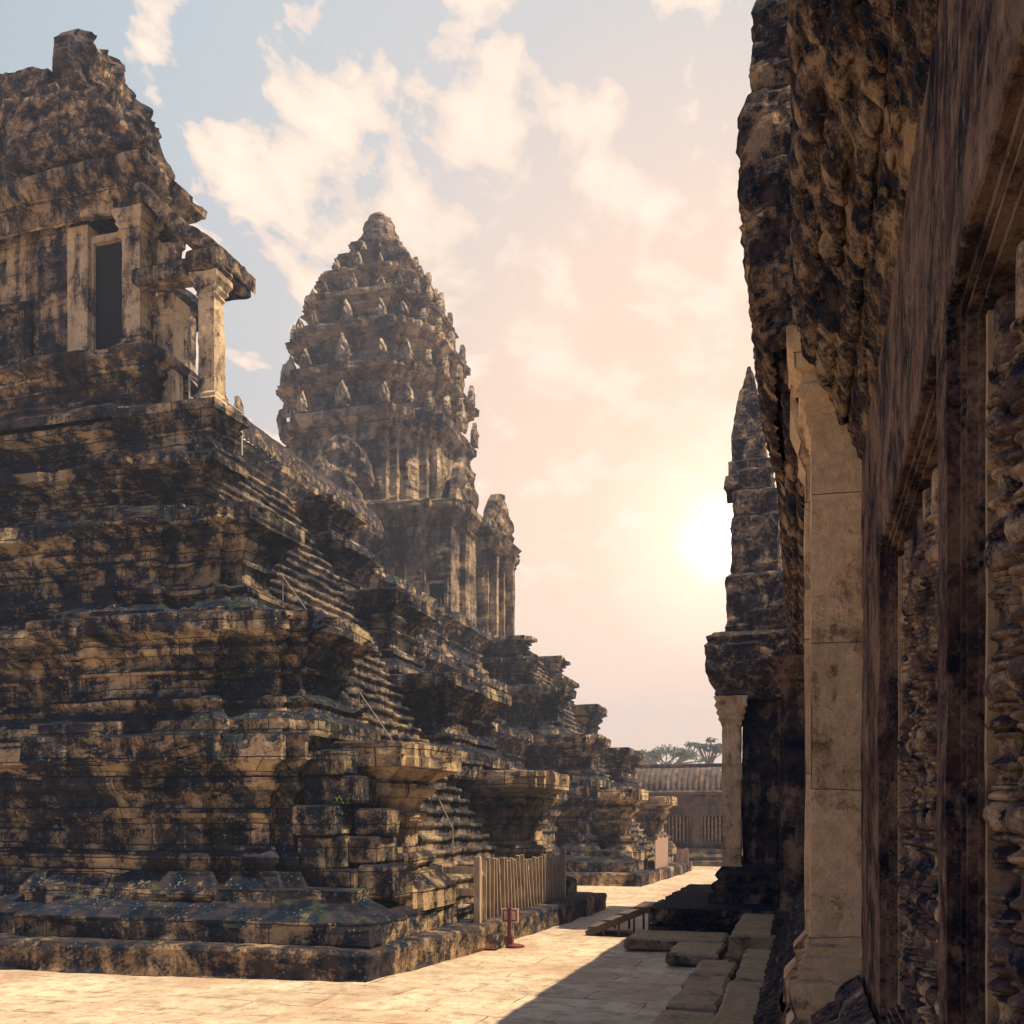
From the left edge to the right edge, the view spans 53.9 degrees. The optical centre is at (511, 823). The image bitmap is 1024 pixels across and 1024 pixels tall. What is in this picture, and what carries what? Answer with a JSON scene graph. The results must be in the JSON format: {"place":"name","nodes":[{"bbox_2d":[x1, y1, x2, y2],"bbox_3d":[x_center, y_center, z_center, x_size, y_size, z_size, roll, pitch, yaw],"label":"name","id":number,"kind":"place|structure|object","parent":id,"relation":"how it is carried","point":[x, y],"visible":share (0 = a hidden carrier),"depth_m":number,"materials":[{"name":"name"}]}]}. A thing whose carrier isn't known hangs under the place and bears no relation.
{"place":"outdoors","nodes":[
{"label":"outdoors","id":0,"kind":"place"},
{"bbox_2d":[0,0,776,763],"label":"sky","id":1,"kind":"structure","parent":0,"point":[565,174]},
{"bbox_2d":[0,866,790,1023],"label":"courtyard ground","id":2,"kind":"structure","parent":0,"point":[570,973],"depth_m":14.52,"materials":[{"name":"stone"}]},
{"bbox_2d":[0,892,606,982],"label":"kerb","id":3,"kind":"structure","parent":2,"relation":"on","point":[455,940],"depth_m":16.30,"materials":[{"name":"stone"}]},
{"bbox_2d":[0,421,576,949],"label":"stepped stair base","id":4,"kind":"object","parent":3,"relation":"on","point":[162,645],"visible":0.83,"depth_m":18.27,"materials":[{"name":"stone"}]},
{"bbox_2d":[0,29,255,479],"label":"temple pavilion","id":5,"kind":"structure","parent":4,"relation":"on","point":[105,315],"depth_m":20.80,"materials":[{"name":"stone"}]},
{"bbox_2d":[0,301,32,363],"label":"window","id":6,"kind":"structure","parent":5,"relation":"in","point":[27,306],"depth_m":21.73,"materials":[{"name":"stone"}]},
{"bbox_2d":[96,242,121,349],"bbox_3d":[-8.406,-10.935,21.248,0.920,2.570,0.060,0,0,16],"label":"doorway","id":7,"kind":"structure","parent":5,"relation":"in","point":[108,257],"depth_m":21.25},
{"bbox_2d":[188,374,242,455],"bbox_3d":[-5.965,-8.684,21.388,0.732,0.967,2.039,0,0,16],"label":"metal railing","id":8,"kind":"object","parent":5,"relation":"on","point":[193,377],"visible":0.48,"depth_m":20.71,"materials":[{"name":"grey metal"}]},
{"bbox_2d":[282,576,305,608],"bbox_3d":[-4.350,-4.353,20.298,0.627,1.306,0.027,0,0,16],"label":"handrail","id":9,"kind":"object","parent":4,"relation":"on","point":[283,578],"visible":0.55,"depth_m":20.37,"materials":[{"name":"grey metal"}]},
{"bbox_2d":[225,391,386,559],"bbox_3d":[-10.560,-11.884,38.074,4.600,7.601,19.831,0,0,16],"label":"roofed gallery","id":10,"kind":"object","parent":4,"relation":"on","point":[265,458],"visible":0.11,"depth_m":38.25,"materials":[{"name":"stone"}]},
{"bbox_2d":[295,867,358,887],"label":"stone block","id":11,"kind":"structure","parent":4,"relation":"on","point":[342,878],"depth_m":17.07,"materials":[{"name":"stone"}]},
{"bbox_2d":[298,835,365,868],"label":"stone block","id":12,"kind":"structure","parent":11,"relation":"on","point":[323,852],"depth_m":17.16,"materials":[{"name":"stone"}]},
{"bbox_2d":[292,805,364,834],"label":"stone block","id":13,"kind":"structure","parent":12,"relation":"on","point":[327,819],"depth_m":17.09,"materials":[{"name":"stone"}]},
{"bbox_2d":[329,795,349,803],"bbox_3d":[-2.924,-0.409,17.192,0.490,0.137,0.482,0,0,-42],"label":"weed tuft","id":14,"kind":"object","parent":13,"relation":"on","point":[337,801],"visible":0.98,"depth_m":17.16,"materials":[{"name":"green plant"}]},
{"bbox_2d":[303,775,380,804],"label":"stone block","id":15,"kind":"structure","parent":13,"relation":"on","point":[354,790],"depth_m":17.33,"materials":[{"name":"stone"}]},
{"bbox_2d":[301,749,363,775],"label":"stone block","id":16,"kind":"structure","parent":15,"relation":"on","point":[334,762],"depth_m":17.29,"materials":[{"name":"stone"}]},
{"bbox_2d":[315,739,328,747],"bbox_3d":[-3.399,-1.379,17.362,0.565,0.157,0.574,0,0,16],"label":"weed tuft","id":17,"kind":"object","parent":16,"relation":"on","point":[318,745],"visible":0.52,"depth_m":17.34,"materials":[{"name":"green plant"}]},
{"bbox_2d":[358,692,392,739],"bbox_3d":[-2.682,-1.873,19.765,0.727,1.466,0.027,0,0,16],"label":"handrail","id":18,"kind":"object","parent":4,"relation":"on","point":[359,693],"visible":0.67,"depth_m":19.81,"materials":[{"name":"grey metal"}]},
{"bbox_2d":[358,863,412,898],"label":"stone block","id":19,"kind":"structure","parent":4,"relation":"on","point":[386,880],"depth_m":17.03,"materials":[{"name":"stone"}]},
{"bbox_2d":[348,836,397,862],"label":"stone block","id":20,"kind":"structure","parent":19,"relation":"on","point":[372,849],"depth_m":17.27,"materials":[{"name":"stone"}]},
{"bbox_2d":[354,808,399,834],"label":"stone block","id":21,"kind":"structure","parent":20,"relation":"on","point":[377,821],"depth_m":17.38,"materials":[{"name":"stone"}]},
{"bbox_2d":[431,783,452,853],"bbox_3d":[-1.381,-0.102,19.859,0.477,1.404,0.027,0,0,16],"label":"handrail","id":22,"kind":"object","parent":4,"relation":"on","point":[447,817],"visible":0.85,"depth_m":19.82,"materials":[{"name":"grey metal"}]},
{"bbox_2d":[364,565,567,855],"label":"terrace wall","id":23,"kind":"structure","parent":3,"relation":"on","point":[449,640],"depth_m":38.78,"materials":[{"name":"stone"}]},
{"bbox_2d":[431,848,565,923],"bbox_3d":[-0.148,1.300,23.000,1.180,1.320,7.120,0,0,16],"label":"picket fence","id":24,"kind":"object","parent":3,"relation":"on","point":[525,883],"visible":0.92,"depth_m":21.67,"materials":[{"name":"brown wood"}]},
{"bbox_2d":[485,932,504,948],"bbox_3d":[-0.340,2.264,19.484,0.272,0.271,0.573,0,0,16],"label":"step block","id":25,"kind":"object","parent":2,"relation":"on","point":[496,940],"depth_m":19.24,"materials":[{"name":"stone"}]},
{"bbox_2d":[501,907,523,947],"bbox_3d":[0.009,2.020,19.625,0.470,0.760,0.337,0,0,16],"label":"sign stand","id":26,"kind":"object","parent":2,"relation":"on","point":[509,915],"visible":1,"depth_m":19.63,"materials":[{"name":"red paint"}]},
{"bbox_2d":[585,902,655,935],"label":"wooden steps","id":27,"kind":"structure","parent":2,"relation":"on","point":[628,915],"depth_m":21.70,"materials":[{"name":"brown wood"}]},
{"bbox_2d":[567,861,691,886],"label":"kerb","id":28,"kind":"structure","parent":2,"relation":"on","point":[646,876],"depth_m":39.41,"materials":[{"name":"stone"}]},
{"bbox_2d":[482,635,677,872],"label":"stepped stair base","id":29,"kind":"object","parent":28,"relation":"on","point":[611,817],"visible":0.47,"depth_m":42.41,"materials":[{"name":"stone"}]},
{"bbox_2d":[276,211,521,637],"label":"temple tower","id":30,"kind":"structure","parent":29,"relation":"on","point":[380,410],"depth_m":48.56,"materials":[{"name":"stone"}]},
{"bbox_2d":[426,580,448,605],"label":"window","id":31,"kind":"structure","parent":30,"relation":"in","point":[438,589],"depth_m":46.03,"materials":[{"name":"stone"}]},
{"bbox_2d":[653,837,667,868],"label":"information board","id":32,"kind":"object","parent":28,"relation":"on","point":[661,852],"visible":0.98,"depth_m":44.41,"materials":[{"name":"grey wood"}]},
{"bbox_2d":[676,849,682,862],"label":"board sign","id":33,"kind":"object","parent":28,"relation":"on","point":[679,855],"visible":1,"depth_m":49.20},
{"bbox_2d":[683,848,688,861],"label":"board sign","id":34,"kind":"object","parent":28,"relation":"on","point":[685,854],"visible":0.84,"depth_m":50.80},
{"bbox_2d":[638,744,705,763],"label":"umbrella tree","id":35,"kind":"object","parent":2,"relation":"on","point":[682,754],"visible":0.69,"depth_m":115.33,"materials":[{"name":"green plant"}]},
{"bbox_2d":[623,930,728,950],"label":"stone slab","id":36,"kind":"structure","parent":2,"relation":"on","point":[651,940],"depth_m":19.12,"materials":[{"name":"grey stone"}]},
{"bbox_2d":[652,1010,715,1023],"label":"stone slab","id":37,"kind":"structure","parent":2,"relation":"on","point":[674,1017],"depth_m":11.89,"materials":[{"name":"grey stone"}]},
{"bbox_2d":[635,763,742,865],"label":"gallery","id":38,"kind":"object","parent":2,"relation":"on","point":[693,824],"visible":0.16,"depth_m":58.02,"materials":[{"name":"stone"}]},
{"bbox_2d":[664,814,690,843],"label":"window","id":39,"kind":"structure","parent":38,"relation":"in","point":[688,836],"depth_m":58.27,"materials":[{"name":"brown stone"}]},
{"bbox_2d":[700,814,721,843],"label":"window","id":40,"kind":"structure","parent":38,"relation":"in","point":[701,815],"depth_m":57.78,"materials":[{"name":"brown stone"}]},
{"bbox_2d":[665,942,725,964],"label":"stone slab","id":41,"kind":"structure","parent":2,"relation":"on","point":[687,953],"depth_m":17.19,"materials":[{"name":"grey stone"}]},
{"bbox_2d":[666,960,737,1013],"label":"stone slab","id":42,"kind":"structure","parent":2,"relation":"on","point":[704,984],"depth_m":13.81,"materials":[{"name":"grey stone"}]},
{"bbox_2d":[683,737,721,762],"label":"leafy tree","id":43,"kind":"object","parent":2,"relation":"on","point":[715,749],"visible":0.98,"depth_m":109.67,"materials":[{"name":"green plant"}]},
{"bbox_2d":[647,884,779,935],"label":"stone platform","id":44,"kind":"structure","parent":2,"relation":"on","point":[689,907],"depth_m":20.64,"materials":[{"name":"stone"}]},
{"bbox_2d":[704,366,788,904],"bbox_3d":[6.696,-4.590,24.980,3.235,12.732,7.064,0,0,16],"label":"gate porch","id":45,"kind":"object","parent":44,"relation":"on","point":[746,643],"visible":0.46,"depth_m":22.26,"materials":[{"name":"stone"}]},
{"bbox_2d":[736,0,1023,1023],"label":"gallery building","id":46,"kind":"structure","parent":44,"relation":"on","point":[880,170],"depth_m":3.96,"materials":[{"name":"stone"}]},
{"bbox_2d":[886,384,938,1023],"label":"window","id":47,"kind":"structure","parent":46,"relation":"in","point":[912,877],"depth_m":4.18,"materials":[{"name":"stone"}]},
{"bbox_2d":[960,94,1023,1023],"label":"window","id":48,"kind":"structure","parent":46,"relation":"in","point":[992,300],"depth_m":2.38,"materials":[{"name":"stone"}]},
{"bbox_2d":[710,981,762,1023],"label":"stone slab","id":49,"kind":"structure","parent":2,"relation":"on","point":[739,1002],"depth_m":11.19,"materials":[{"name":"grey stone"}]},
{"bbox_2d":[733,949,770,982],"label":"stone slab","id":50,"kind":"structure","parent":2,"relation":"on","point":[753,965],"depth_m":14.06,"materials":[{"name":"grey stone"}]},
{"bbox_2d":[728,913,775,970],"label":"stone slab","id":51,"kind":"structure","parent":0,"point":[751,931],"depth_m":16.39,"materials":[{"name":"grey stone"}]}
]}

